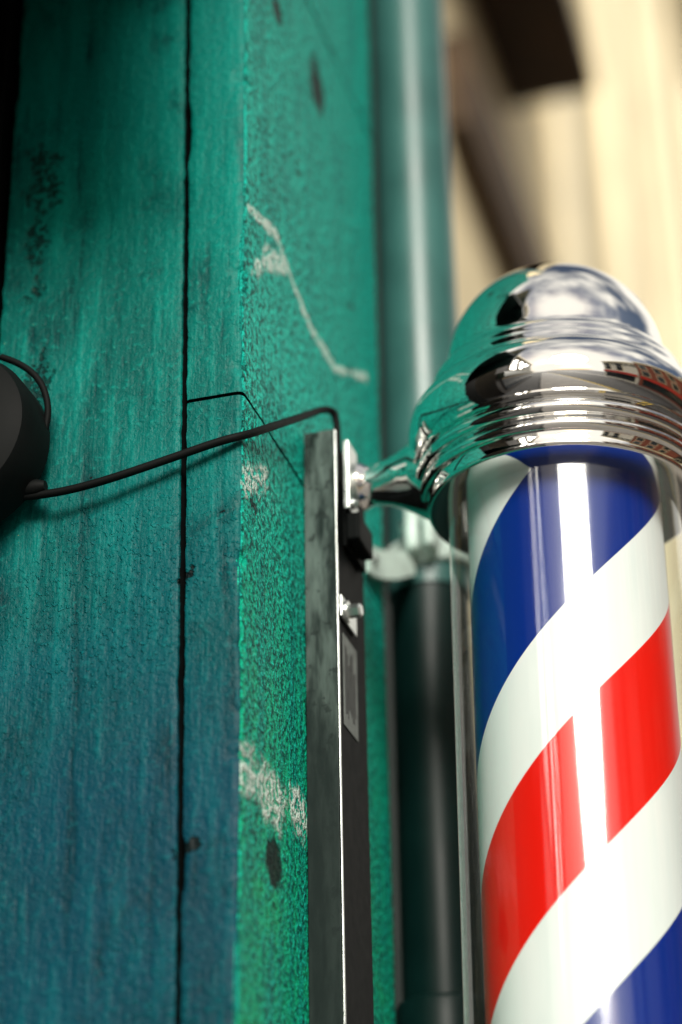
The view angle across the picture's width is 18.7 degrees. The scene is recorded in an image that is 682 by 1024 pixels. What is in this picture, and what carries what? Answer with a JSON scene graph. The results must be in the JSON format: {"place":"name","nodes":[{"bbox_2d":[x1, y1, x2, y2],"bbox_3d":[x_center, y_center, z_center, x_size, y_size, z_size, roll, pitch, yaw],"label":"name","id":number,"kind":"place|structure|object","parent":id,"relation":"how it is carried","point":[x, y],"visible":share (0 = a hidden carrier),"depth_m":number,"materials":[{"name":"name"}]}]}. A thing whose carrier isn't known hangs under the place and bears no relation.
{"place":"outdoors","nodes":[
{"label":"outdoors","id":0,"kind":"place"},
{"label":"ground","id":1,"kind":"structure","parent":0,"visible":0},
{"bbox_2d":[0,0,23,340],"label":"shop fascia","id":2,"kind":"structure","parent":1,"relation":"on","point":[11,17],"depth_m":1.72,"materials":[{"name":"black"}]},
{"bbox_2d":[0,363,49,521],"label":"junction box","id":3,"kind":"object","parent":2,"relation":"attached to","point":[24,441],"visible":1,"depth_m":1.50,"materials":[{"name":"black plastic"}]},
{"bbox_2d":[0,354,341,500],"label":"power cable","id":4,"kind":"object","parent":3,"relation":"attached to","point":[169,458],"visible":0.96,"depth_m":1.50,"materials":[{"name":"black rubber"}]},
{"bbox_2d":[0,0,191,1023],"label":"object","id":5,"kind":"object","parent":1,"relation":"on","point":[94,331],"visible":0.93,"depth_m":1.50,"materials":[{"name":"teal paint"}]},
{"bbox_2d":[181,395,395,1023],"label":"corner post","id":6,"kind":"object","parent":1,"relation":"on","point":[245,957],"visible":0.7,"depth_m":1.45,"materials":[{"name":"teal paint"}]},
{"bbox_2d":[186,0,383,608],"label":"corner post","id":7,"kind":"object","parent":6,"relation":"on","point":[281,322],"visible":0.93,"depth_m":1.70,"materials":[{"name":"teal paint"}]},
{"bbox_2d":[307,0,371,138],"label":"corner post","id":8,"kind":"object","parent":7,"relation":"on","point":[343,25],"visible":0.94,"depth_m":2.07,"materials":[{"name":"teal paint"}]},
{"bbox_2d":[304,429,373,1023],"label":"mounting channel","id":9,"kind":"object","parent":6,"relation":"attached to","point":[338,545],"visible":0.95,"depth_m":1.56,"materials":[{"name":"metal"}]},
{"bbox_2d":[353,262,681,1023],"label":"barber pole","id":10,"kind":"object","parent":9,"relation":"attached to","point":[533,468],"visible":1,"depth_m":1.52,"materials":[{"name":"glass"}]},
{"bbox_2d":[368,0,681,1021],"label":"rendered townhouse","id":11,"kind":"structure","parent":1,"relation":"on","point":[564,122],"depth_m":7.46,"materials":[{"name":"stone"}]},
{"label":"pavement","id":12,"kind":"structure","parent":0,"visible":0},
{"bbox_2d":[370,0,484,1023],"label":"drain pipe","id":13,"kind":"object","parent":12,"relation":"on","point":[418,311],"visible":0.84,"depth_m":1.89,"materials":[{"name":"metal"}]},
{"bbox_2d":[366,510,468,592],"bbox_3d":[0.069,0.044,1.891,0.091,0.100,0.180,-9,-29,14],"label":"pipe clamp","id":14,"kind":"object","parent":13,"relation":"attached to","point":[421,541],"visible":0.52,"depth_m":1.88,"materials":[{"name":"metal"}]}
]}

